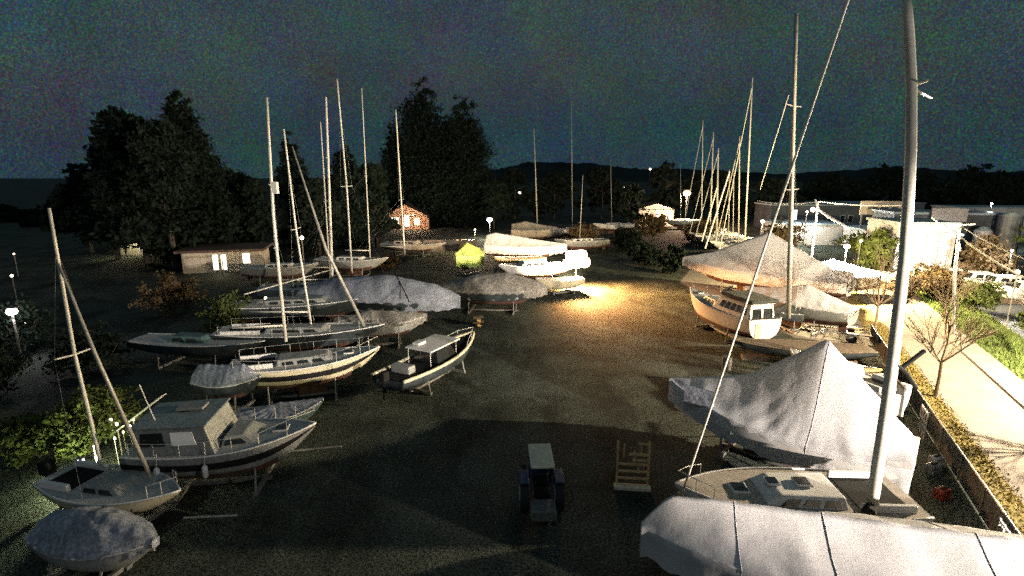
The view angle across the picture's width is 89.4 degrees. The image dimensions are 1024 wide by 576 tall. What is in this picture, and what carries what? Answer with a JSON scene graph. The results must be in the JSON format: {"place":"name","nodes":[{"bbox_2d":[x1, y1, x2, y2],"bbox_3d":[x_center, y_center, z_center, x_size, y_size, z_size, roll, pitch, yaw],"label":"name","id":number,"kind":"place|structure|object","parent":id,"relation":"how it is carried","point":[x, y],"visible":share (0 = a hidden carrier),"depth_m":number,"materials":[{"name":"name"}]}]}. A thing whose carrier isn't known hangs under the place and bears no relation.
{"place":"outdoors","nodes":[
{"label":"outdoors","id":0,"kind":"place"},
{"bbox_2d":[210,129,384,351],"bbox_3d":[-14.045,-2.620,33.401,10.952,14.724,3.090,-1,12,-4],"label":"sailboat","id":1,"kind":"object","parent":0,"point":[318,333],"visible":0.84,"depth_m":33.73,"materials":[{"name":"white plastic"}]},
{"bbox_2d":[296,79,459,314],"bbox_3d":[-10.777,-7.236,41.662,13.647,19.060,5.552,4,13,16],"label":"tarp boat","id":2,"kind":"object","parent":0,"point":[387,292],"visible":0.82,"depth_m":41.42,"materials":[{"name":"fabric"}]},
{"bbox_2d":[333,310,426,337],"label":"tarp boat","id":3,"kind":"object","parent":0,"point":[399,322],"visible":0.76,"depth_m":36.64,"materials":[{"name":"fabric"}]},
{"bbox_2d":[0,178,1023,575],"bbox_3d":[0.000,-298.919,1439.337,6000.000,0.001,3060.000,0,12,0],"label":"ground","id":4,"kind":"structure","parent":0,"point":[404,482],"depth_m":25.99,"materials":[{"name":"asphalt"}]},
{"bbox_2d":[0,340,39,397],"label":"shrub","id":5,"kind":"object","parent":4,"relation":"on","point":[10,368],"visible":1,"depth_m":28.46,"materials":[{"name":"green plant"}]},
{"bbox_2d":[0,293,65,355],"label":"shrub","id":6,"kind":"object","parent":4,"relation":"on","point":[26,332],"visible":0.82,"depth_m":35.47,"materials":[{"name":"green plant"}]},
{"bbox_2d":[0,402,67,470],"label":"shrub","id":7,"kind":"object","parent":4,"relation":"on","point":[18,432],"visible":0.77,"depth_m":21.74,"materials":[{"name":"green plant"}]},
{"bbox_2d":[38,163,107,252],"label":"leafy tree","id":8,"kind":"object","parent":4,"relation":"on","point":[59,199],"visible":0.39,"depth_m":78.63,"materials":[{"name":"green plant"}]},
{"bbox_2d":[26,383,145,462],"bbox_3d":[-18.245,5.794,22.266,3.223,3.296,4.193,8,14,31],"label":"shrub","id":9,"kind":"object","parent":4,"relation":"on","point":[102,407],"visible":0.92,"depth_m":21.72,"materials":[{"name":"green plant"}]},
{"bbox_2d":[38,320,136,374],"bbox_3d":[-26.197,3.897,32.027,5.050,2.891,5.339,0,12,0],"label":"shrub","id":10,"kind":"object","parent":4,"relation":"on","point":[102,344],"visible":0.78,"depth_m":31.45,"materials":[{"name":"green plant"}]},
{"bbox_2d":[56,144,123,258],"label":"leafy tree","id":11,"kind":"object","parent":4,"relation":"on","point":[82,207],"visible":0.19,"depth_m":72.02,"materials":[{"name":"green plant"}]},
{"bbox_2d":[48,548,152,575],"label":"boat cradle","id":12,"kind":"object","parent":4,"relation":"on","point":[59,571],"visible":0.21,"depth_m":15.85,"materials":[{"name":"metal"}]},
{"bbox_2d":[24,506,159,571],"bbox_3d":[-12.793,7.705,16.141,4.133,1.615,2.100,3,12,12],"label":"tarp boat","id":13,"kind":"object","parent":12,"relation":"on","point":[92,539],"visible":1,"depth_m":15.53,"materials":[{"name":"fabric"}]},
{"bbox_2d":[59,502,169,521],"bbox_3d":[-14.089,7.785,18.355,2.777,1.013,2.125,3,13,13],"label":"boat cradle","id":14,"kind":"object","parent":4,"relation":"on","point":[158,512],"visible":0.11,"depth_m":18.64,"materials":[{"name":"metal"}]},
{"bbox_2d":[32,208,180,514],"bbox_3d":[-14.119,2.846,17.302,6.050,10.843,2.303,3,13,13],"label":"sailboat","id":15,"kind":"object","parent":14,"relation":"on","point":[80,483],"visible":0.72,"depth_m":17.74,"materials":[{"name":"white plastic"}]},
{"bbox_2d":[72,105,159,263],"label":"leafy tree","id":16,"kind":"object","parent":4,"relation":"on","point":[103,187],"visible":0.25,"depth_m":66.34,"materials":[{"name":"green plant"}]},
{"bbox_2d":[88,115,243,268],"bbox_3d":[-44.912,-12.219,67.158,12.203,19.514,17.325,10,16,39],"label":"leafy tree","id":17,"kind":"object","parent":4,"relation":"on","point":[166,153],"visible":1,"depth_m":64.28,"materials":[{"name":"green plant"}]},
{"bbox_2d":[127,269,211,316],"bbox_3d":[-29.929,0.379,45.047,6.187,4.260,5.322,-11,16,-42],"label":"shrub","id":18,"kind":"object","parent":4,"relation":"on","point":[173,292],"visible":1,"depth_m":44.38,"materials":[{"name":"brown plant"}]},
{"bbox_2d":[146,89,248,263],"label":"conifer tree","id":19,"kind":"object","parent":4,"relation":"on","point":[179,115],"visible":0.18,"depth_m":71.00,"materials":[{"name":"green plant"}]},
{"bbox_2d":[157,353,237,368],"bbox_3d":[-20.361,4.454,33.541,4.490,1.107,2.333,2,12,8],"label":"boat cradle","id":20,"kind":"object","parent":4,"relation":"on","point":[174,361],"visible":0.52,"depth_m":33.60,"materials":[{"name":"metal"}]},
{"bbox_2d":[126,332,264,356],"bbox_3d":[-20.045,3.638,33.321,9.002,1.305,2.490,2,12,8],"label":"open boat","id":21,"kind":"object","parent":20,"relation":"on","point":[191,344],"visible":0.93,"depth_m":32.61,"materials":[{"name":"grey plastic"}]},
{"bbox_2d":[173,242,273,273],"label":"house","id":22,"kind":"structure","parent":4,"relation":"on","point":[205,258],"depth_m":66.00,"materials":[{"name":"paint"}]},
{"bbox_2d":[171,463,275,505],"bbox_3d":[-11.377,7.191,20.651,3.288,1.205,2.834,-2,12,-9],"label":"boat cradle","id":23,"kind":"object","parent":4,"relation":"on","point":[255,478],"visible":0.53,"depth_m":20.58,"materials":[{"name":"metal"}]},
{"bbox_2d":[118,385,315,478],"bbox_3d":[-11.141,5.230,20.264,6.604,3.835,3.337,-2,12,-9],"label":"cabin cruiser","id":24,"kind":"object","parent":23,"relation":"on","point":[205,439],"visible":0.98,"depth_m":19.39,"materials":[{"name":"white plastic"}]},
{"bbox_2d":[195,289,255,332],"bbox_3d":[-21.897,1.834,39.678,3.956,3.685,4.459,2,12,9],"label":"shrub","id":25,"kind":"object","parent":4,"relation":"on","point":[223,302],"visible":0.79,"depth_m":38.61,"materials":[{"name":"green plant"}]},
{"bbox_2d":[206,391,255,412],"bbox_3d":[-14.819,5.826,27.261,1.712,1.080,1.857,1,12,7],"label":"boat cradle","id":26,"kind":"object","parent":4,"relation":"on","point":[251,402],"visible":0.41,"depth_m":27.26,"materials":[{"name":"metal"}]},
{"bbox_2d":[190,363,260,397],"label":"canopy boat","id":27,"kind":"object","parent":26,"relation":"on","point":[224,381],"visible":0.98,"depth_m":26.45,"materials":[{"name":"fabric"}]},
{"bbox_2d":[214,168,264,242],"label":"leafy tree","id":28,"kind":"object","parent":4,"relation":"on","point":[233,199],"visible":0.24,"depth_m":81.47,"materials":[{"name":"green plant"}]},
{"bbox_2d":[232,177,289,242],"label":"leafy tree","id":29,"kind":"object","parent":4,"relation":"on","point":[254,215],"visible":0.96,"depth_m":77.50,"materials":[{"name":"green plant"}]},
{"bbox_2d":[259,276,299,285],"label":"boat cradle","id":30,"kind":"object","parent":4,"relation":"on","point":[266,283],"visible":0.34,"depth_m":58.50,"materials":[{"name":"metal"}]},
{"bbox_2d":[240,88,370,282],"bbox_3d":[-23.268,-11.515,57.942,14.590,21.740,3.814,-6,13,-24],"label":"sailboat","id":31,"kind":"object","parent":30,"relation":"on","point":[265,271],"visible":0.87,"depth_m":57.64,"materials":[{"name":"white plastic"}]},
{"bbox_2d":[271,131,320,250],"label":"conifer tree","id":32,"kind":"object","parent":4,"relation":"on","point":[283,196],"visible":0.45,"depth_m":82.66,"materials":[{"name":"green plant"}]},
{"bbox_2d":[267,378,341,404],"bbox_3d":[-11.559,5.368,28.801,3.890,1.324,2.706,-4,13,-18],"label":"boat cradle","id":33,"kind":"object","parent":4,"relation":"on","point":[273,397],"visible":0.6,"depth_m":28.65,"materials":[{"name":"metal"}]},
{"bbox_2d":[230,97,379,394],"bbox_3d":[-11.909,-2.301,28.648,8.123,16.111,6.004,-4,13,-18],"label":"sailboat","id":34,"kind":"object","parent":33,"relation":"on","point":[309,371],"visible":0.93,"depth_m":28.24,"materials":[{"name":"white plastic"}]},
{"bbox_2d":[288,177,345,254],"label":"leafy tree","id":35,"kind":"object","parent":4,"relation":"on","point":[306,218],"visible":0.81,"depth_m":78.24,"materials":[{"name":"green plant"}]},
{"bbox_2d":[323,144,375,247],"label":"conifer tree","id":36,"kind":"object","parent":4,"relation":"on","point":[359,228],"visible":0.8,"depth_m":85.07,"materials":[{"name":"green plant"}]},
{"bbox_2d":[330,268,370,277],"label":"boat cradle","id":37,"kind":"object","parent":4,"relation":"on","point":[369,273],"visible":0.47,"depth_m":63.57,"materials":[{"name":"metal"}]},
{"bbox_2d":[313,109,405,274],"bbox_3d":[-18.578,-11.440,62.228,11.376,19.782,4.900,-4,13,-18],"label":"sailboat","id":38,"kind":"object","parent":37,"relation":"on","point":[342,263],"visible":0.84,"depth_m":62.55,"materials":[{"name":"white plastic"}]},
{"bbox_2d":[356,161,401,246],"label":"leafy tree","id":39,"kind":"object","parent":4,"relation":"on","point":[377,179],"visible":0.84,"depth_m":87.91,"materials":[{"name":"green plant"}]},
{"bbox_2d":[379,126,407,209],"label":"conifer tree","id":40,"kind":"object","parent":4,"relation":"on","point":[386,164],"visible":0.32,"depth_m":128.78,"materials":[{"name":"green plant"}]},
{"bbox_2d":[389,202,431,229],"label":"house","id":41,"kind":"structure","parent":4,"relation":"on","point":[410,220],"depth_m":118.54,"materials":[{"name":"brick"}]},
{"bbox_2d":[380,76,462,225],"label":"conifer tree","id":42,"kind":"object","parent":4,"relation":"on","point":[413,143],"visible":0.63,"depth_m":121.85,"materials":[{"name":"green plant"}]},
{"bbox_2d":[407,360,465,394],"bbox_3d":[-4.740,5.116,31.023,2.484,0.876,4.206,7,14,28],"label":"boat cradle","id":43,"kind":"object","parent":4,"relation":"on","point":[416,389],"visible":0.48,"depth_m":29.90,"materials":[{"name":"metal"}]},
{"bbox_2d":[371,327,474,399],"bbox_3d":[-4.701,4.093,30.875,2.759,2.110,8.936,7,14,28],"label":"sport boat","id":44,"kind":"object","parent":43,"relation":"on","point":[434,356],"visible":1,"depth_m":29.79,"materials":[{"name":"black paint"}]},
{"bbox_2d":[400,113,499,228],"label":"conifer tree","id":45,"kind":"object","parent":4,"relation":"on","point":[431,179],"visible":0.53,"depth_m":120.16,"materials":[{"name":"green plant"}]},
{"bbox_2d":[429,94,500,228],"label":"conifer tree","id":46,"kind":"object","parent":4,"relation":"on","point":[464,129],"visible":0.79,"depth_m":119.50,"materials":[{"name":"green plant"}]},
{"bbox_2d":[457,267,480,275],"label":"boat cradle","id":47,"kind":"object","parent":4,"relation":"on","point":[469,273],"visible":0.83,"depth_m":64.33,"materials":[{"name":"metal"}]},
{"bbox_2d":[454,242,483,269],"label":"tarp boat","id":48,"kind":"object","parent":47,"relation":"on","point":[467,255],"visible":1,"depth_m":63.32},
{"bbox_2d":[468,301,517,314],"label":"boat cradle","id":49,"kind":"object","parent":4,"relation":"on","point":[473,308],"visible":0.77,"depth_m":47.09,"materials":[{"name":"metal"}]},
{"bbox_2d":[443,272,547,304],"bbox_3d":[-1.392,-0.048,46.745,9.279,2.862,3.500,1,12,6],"label":"tarp boat","id":50,"kind":"object","parent":49,"relation":"on","point":[505,288],"visible":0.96,"depth_m":45.63,"materials":[{"name":"fabric"}]},
{"bbox_2d":[477,178,513,228],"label":"leafy tree","id":51,"kind":"object","parent":4,"relation":"on","point":[495,196],"visible":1,"depth_m":116.50,"materials":[{"name":"green plant"}]},
{"bbox_2d":[495,167,540,218],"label":"leafy tree","id":52,"kind":"object","parent":4,"relation":"on","point":[515,176],"visible":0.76,"depth_m":145.95,"materials":[{"name":"green plant"}]},
{"bbox_2d":[519,443,564,521],"bbox_3d":[1.052,6.968,19.453,1.624,2.157,3.489,0,12,-2],"label":"tractor","id":53,"kind":"object","parent":4,"relation":"on","point":[543,508],"visible":1,"depth_m":18.57,"materials":[{"name":"black paint"}]},
{"bbox_2d":[530,169,578,218],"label":"leafy tree","id":54,"kind":"object","parent":4,"relation":"on","point":[560,186],"visible":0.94,"depth_m":146.20,"materials":[{"name":"green plant"}]},
{"bbox_2d":[570,166,625,218],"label":"leafy tree","id":55,"kind":"object","parent":4,"relation":"on","point":[597,177],"visible":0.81,"depth_m":146.44,"materials":[{"name":"green plant"}]},
{"bbox_2d":[604,225,643,251],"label":"shrub","id":56,"kind":"object","parent":4,"relation":"on","point":[624,241],"visible":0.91,"depth_m":83.20,"materials":[{"name":"green plant"}]},
{"bbox_2d":[608,181,649,222],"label":"leafy tree","id":57,"kind":"object","parent":4,"relation":"on","point":[630,194],"visible":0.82,"depth_m":126.81,"materials":[{"name":"green plant"}]},
{"bbox_2d":[613,440,650,491],"bbox_3d":[4.750,6.843,20.496,1.400,1.960,1.077,1,12,6],"label":"timber rack","id":58,"kind":"object","parent":4,"relation":"on","point":[632,487],"visible":1,"depth_m":20.18,"materials":[{"name":"brown wood"}]},
{"bbox_2d":[626,240,664,266],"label":"shrub","id":59,"kind":"object","parent":4,"relation":"on","point":[645,252],"visible":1,"depth_m":70.45,"materials":[{"name":"green plant"}]},
{"bbox_2d":[633,212,670,241],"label":"shrub","id":60,"kind":"object","parent":4,"relation":"on","point":[649,221],"visible":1,"depth_m":95.51,"materials":[{"name":"brown plant"}]},
{"bbox_2d":[641,160,684,206],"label":"leafy tree","id":61,"kind":"object","parent":4,"relation":"on","point":[664,197],"visible":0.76,"depth_m":145.77,"materials":[{"name":"green plant"}]},
{"bbox_2d":[657,243,687,273],"bbox_3d":[19.912,-3.626,64.560,3.809,3.836,3.127,-3,13,-13],"label":"shrub","id":62,"kind":"object","parent":4,"relation":"on","point":[672,257],"visible":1,"depth_m":64.05,"materials":[{"name":"green plant"}]},
{"bbox_2d":[690,169,748,218],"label":"leafy tree","id":63,"kind":"object","parent":4,"relation":"on","point":[723,175],"visible":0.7,"depth_m":147.39,"materials":[{"name":"green plant"}]},
{"bbox_2d":[695,314,751,341],"bbox_3d":[16.530,2.963,40.274,2.706,1.176,4.596,-3,13,-14],"label":"boat cradle","id":64,"kind":"object","parent":4,"relation":"on","point":[718,330],"visible":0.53,"depth_m":40.69,"materials":[{"name":"metal"}]},
{"bbox_2d":[689,280,781,338],"bbox_3d":[16.453,1.480,40.261,2.790,3.115,9.249,-3,13,-14],"label":"motor yacht","id":65,"kind":"object","parent":64,"relation":"on","point":[761,318],"visible":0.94,"depth_m":37.05,"materials":[{"name":"white plastic"}]},
{"bbox_2d":[716,438,799,467],"bbox_3d":[11.345,6.885,21.878,4.709,1.285,3.364,11,16,41],"label":"boat cradle","id":66,"kind":"object","parent":4,"relation":"on","point":[725,451],"visible":0.3,"depth_m":22.56,"materials":[{"name":"metal"}]},
{"bbox_2d":[668,340,919,494],"bbox_3d":[11.094,4.561,21.607,9.442,5.671,3.600,11,16,41],"label":"wrapped boat","id":67,"kind":"object","parent":66,"relation":"on","point":[817,405],"visible":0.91,"depth_m":20.07,"materials":[{"name":"white fabric"}]},
{"bbox_2d":[735,176,808,216],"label":"leafy tree","id":68,"kind":"object","parent":4,"relation":"on","point":[772,192],"visible":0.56,"depth_m":135.44,"materials":[{"name":"green plant"}]},
{"bbox_2d":[760,219,844,244],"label":"shed","id":69,"kind":"structure","parent":4,"relation":"on","point":[828,232],"depth_m":91.96,"materials":[{"name":"metal"}]},
{"bbox_2d":[729,339,878,363],"bbox_3d":[18.896,4.226,34.114,8.752,1.320,2.390,2,12,10],"label":"open boat","id":70,"kind":"object","parent":4,"relation":"on","point":[775,350],"visible":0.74,"depth_m":33.95,"materials":[{"name":"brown wood"}]},
{"bbox_2d":[834,162,925,206],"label":"leafy tree","id":71,"kind":"object","parent":4,"relation":"on","point":[888,178],"visible":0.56,"depth_m":164.52,"materials":[{"name":"green plant"}]},
{"bbox_2d":[862,217,961,271],"bbox_3d":[51.425,-5.611,67.335,7.000,6.510,7.400,1,12,7],"label":"boat hall","id":72,"kind":"object","parent":4,"relation":"on","point":[932,240],"visible":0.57,"depth_m":63.85,"materials":[{"name":"metal"}]},
{"bbox_2d":[846,291,1023,534],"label":"verge","id":73,"kind":"structure","parent":4,"relation":"on","point":[866,313],"depth_m":24.39,"materials":[{"name":"plant"}]},
{"bbox_2d":[855,244,930,329],"bbox_3d":[28.860,-0.268,40.526,4.655,7.402,4.630,0,12,0],"label":"bare tree","id":74,"kind":"object","parent":73,"relation":"on","point":[878,304],"visible":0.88,"depth_m":40.32,"materials":[{"name":"brown plant"}]},
{"bbox_2d":[904,285,1011,396],"bbox_3d":[23.331,2.945,27.921,4.942,6.449,3.880,7,14,29],"label":"bare tree","id":75,"kind":"object","parent":73,"relation":"on","point":[943,360],"visible":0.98,"depth_m":27.90,"materials":[{"name":"brown plant"}]},
{"bbox_2d":[869,324,1020,534],"bbox_3d":[16.901,7.667,18.553,0.093,1.170,46.000,6,13,25],"label":"yard fence","id":76,"kind":"object","parent":4,"relation":"on","point":[989,508],"visible":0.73,"depth_m":20.98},
{"bbox_2d":[906,295,1023,402],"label":"path edge","id":77,"kind":"object","parent":4,"relation":"on","point":[1009,380],"depth_m":34.80,"materials":[{"name":"concrete"}]},
{"bbox_2d":[925,163,1010,208],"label":"leafy tree","id":78,"kind":"object","parent":4,"relation":"on","point":[967,184],"visible":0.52,"depth_m":144.91,"materials":[{"name":"green plant"}]},
{"bbox_2d":[912,289,1023,380],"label":"grass strip","id":79,"kind":"object","parent":4,"relation":"on","point":[993,352],"depth_m":38.63,"materials":[{"name":"plant"}]},
{"bbox_2d":[952,276,1007,311],"bbox_3d":[41.434,0.665,45.743,3.610,3.404,4.925,4,13,17],"label":"shrub","id":80,"kind":"object","parent":79,"relation":"on","point":[986,295],"visible":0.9,"depth_m":45.08,"materials":[{"name":"green plant"}]},
{"bbox_2d":[959,232,1022,274],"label":"shrub","id":81,"kind":"object","parent":4,"relation":"on","point":[986,263],"visible":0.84,"depth_m":60.27,"materials":[{"name":"brown plant"}]},
{"bbox_2d":[965,298,1023,337],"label":"parking lot","id":82,"kind":"structure","parent":4,"relation":"on","point":[1001,312],"depth_m":46.20,"materials":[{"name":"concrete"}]},
{"bbox_2d":[971,170,1023,204],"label":"leafy tree","id":83,"kind":"object","parent":4,"relation":"on","point":[1013,186],"visible":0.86,"depth_m":135.28,"materials":[{"name":"green plant"}]},
{"bbox_2d":[993,212,1023,265],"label":"silo","id":84,"kind":"object","parent":4,"relation":"on","point":[1009,225],"visible":0.68,"depth_m":69.07,"materials":[{"name":"metal"}]},
{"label":"boat cradle","id":85,"kind":"object","parent":4,"relation":"on","visible":0},
{"bbox_2d":[498,259,566,277],"bbox_3d":[2.244,-2.192,58.864,7.902,1.931,3.090,-4,13,-17],"label":"motorboat","id":86,"kind":"object","parent":85,"relation":"on","point":[533,268],"visible":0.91,"depth_m":57.88,"materials":[{"name":"white plastic"}]},
{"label":"boat cradle","id":87,"kind":"object","parent":4,"relation":"on","visible":0},
{"bbox_2d":[484,232,566,257],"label":"wrapped boat","id":88,"kind":"object","parent":87,"relation":"on","point":[500,245],"visible":0.98,"depth_m":71.73,"materials":[{"name":"fabric"}]},
{"bbox_2d":[0,0,1023,177],"label":"sky","id":89,"kind":"structure","parent":0,"point":[643,78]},
{"bbox_2d":[483,162,1023,181],"bbox_3d":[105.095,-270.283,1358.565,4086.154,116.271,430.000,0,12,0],"label":"hills","id":90,"kind":"structure","parent":0,"point":[577,172],"depth_m":1215.70,"materials":[{"name":"plant"}]},
{"bbox_2d":[680,269,873,346],"bbox_3d":[28.399,-0.679,59.906,16.150,0.001,44.000,6,13,25],"label":"path apron","id":91,"kind":"object","parent":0,"point":[693,275],"visible":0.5,"depth_m":42.51,"materials":[{"name":"concrete"}]},
{"bbox_2d":[720,280,737,291],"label":"boat cradle","id":92,"kind":"object","parent":91,"relation":"on","point":[725,288],"visible":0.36,"depth_m":55.83,"materials":[{"name":"metal"}]},
{"bbox_2d":[682,232,856,299],"bbox_3d":[25.545,-2.685,53.444,16.638,6.380,4.700,12,17,43],"label":"wrapped boat","id":93,"kind":"object","parent":92,"relation":"on","point":[736,264],"visible":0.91,"depth_m":51.78,"materials":[{"name":"fabric"}]},
{"bbox_2d":[781,320,827,335],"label":"boat cradle","id":94,"kind":"object","parent":91,"relation":"on","point":[815,332],"visible":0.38,"depth_m":40.83,"materials":[{"name":"metal"}]},
{"bbox_2d":[743,13,859,332],"bbox_3d":[22.636,-7.388,38.127,7.527,22.047,9.004,3,13,14],"label":"sailboat","id":95,"kind":"object","parent":94,"relation":"on","point":[820,307],"visible":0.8,"depth_m":38.64,"materials":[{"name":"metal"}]},
{"bbox_2d":[674,0,934,521],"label":"sailboat","id":96,"kind":"object","parent":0,"point":[874,491],"visible":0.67,"depth_m":15.36,"materials":[{"name":"grey plastic"}]},
{"bbox_2d":[753,202,872,227],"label":"industrial building","id":97,"kind":"structure","parent":0,"point":[842,212],"depth_m":116.44,"materials":[{"name":"metal"}]},
{"bbox_2d":[871,208,1002,260],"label":"warehouse","id":98,"kind":"structure","parent":0,"point":[978,218],"depth_m":73.60,"materials":[{"name":"metal"}]},
{"bbox_2d":[858,284,1023,501],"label":"path","id":99,"kind":"structure","parent":0,"point":[986,408],"depth_m":28.55,"materials":[{"name":"concrete"}]},
{"bbox_2d":[852,227,898,270],"bbox_3d":[44.314,-4.551,63.344,6.158,6.160,5.102,-10,16,-39],"label":"shrub","id":100,"kind":"object","parent":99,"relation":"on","point":[870,244],"visible":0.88,"depth_m":62.47,"materials":[{"name":"green plant"}]},
{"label":"boat cradle","id":101,"kind":"object","parent":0,"visible":0},
{"bbox_2d":[790,348,911,416],"bbox_3d":[16.733,4.770,26.290,2.190,2.065,6.289,-5,13,-21],"label":"motorboat","id":102,"kind":"object","parent":101,"relation":"on","point":[874,381],"visible":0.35,"depth_m":24.01,"materials":[{"name":"white plastic"}]},
{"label":"boat cradle","id":103,"kind":"object","parent":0,"visible":0},
{"bbox_2d":[208,97,358,325],"bbox_3d":[-17.784,-5.747,39.971,11.004,18.060,8.246,-11,16,-42],"label":"sailboat","id":104,"kind":"object","parent":103,"relation":"on","point":[321,311],"visible":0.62,"depth_m":40.30,"materials":[{"name":"white plastic"}]},
{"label":"boat cradle","id":105,"kind":"object","parent":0,"visible":0},
{"bbox_2d":[256,122,330,298],"bbox_3d":[-19.724,-6.766,47.497,8.096,16.873,5.715,-6,14,-27],"label":"sailboat","id":106,"kind":"object","parent":105,"relation":"on","point":[295,288],"visible":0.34,"depth_m":47.13,"materials":[{"name":"white plastic"}]},
{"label":"boat cradle","id":107,"kind":"object","parent":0,"visible":0},
{"bbox_2d":[639,495,1023,575],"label":"wrapped boat","id":108,"kind":"object","parent":107,"relation":"on","point":[684,536],"visible":1,"depth_m":12.57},
{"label":"boat cradle","id":109,"kind":"object","parent":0,"visible":0},
{"bbox_2d":[511,221,556,239],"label":"canopy boat","id":110,"kind":"object","parent":109,"relation":"on","point":[526,229],"visible":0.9,"depth_m":91.53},
{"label":"boat cradle","id":111,"kind":"object","parent":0,"visible":0},
{"bbox_2d":[235,397,323,419],"bbox_3d":[-10.793,5.851,24.185,3.827,1.140,1.900,-4,13,-18],"label":"dinghy","id":112,"kind":"object","parent":111,"relation":"on","point":[265,411],"visible":0.76,"depth_m":23.87,"materials":[{"name":"fabric"}]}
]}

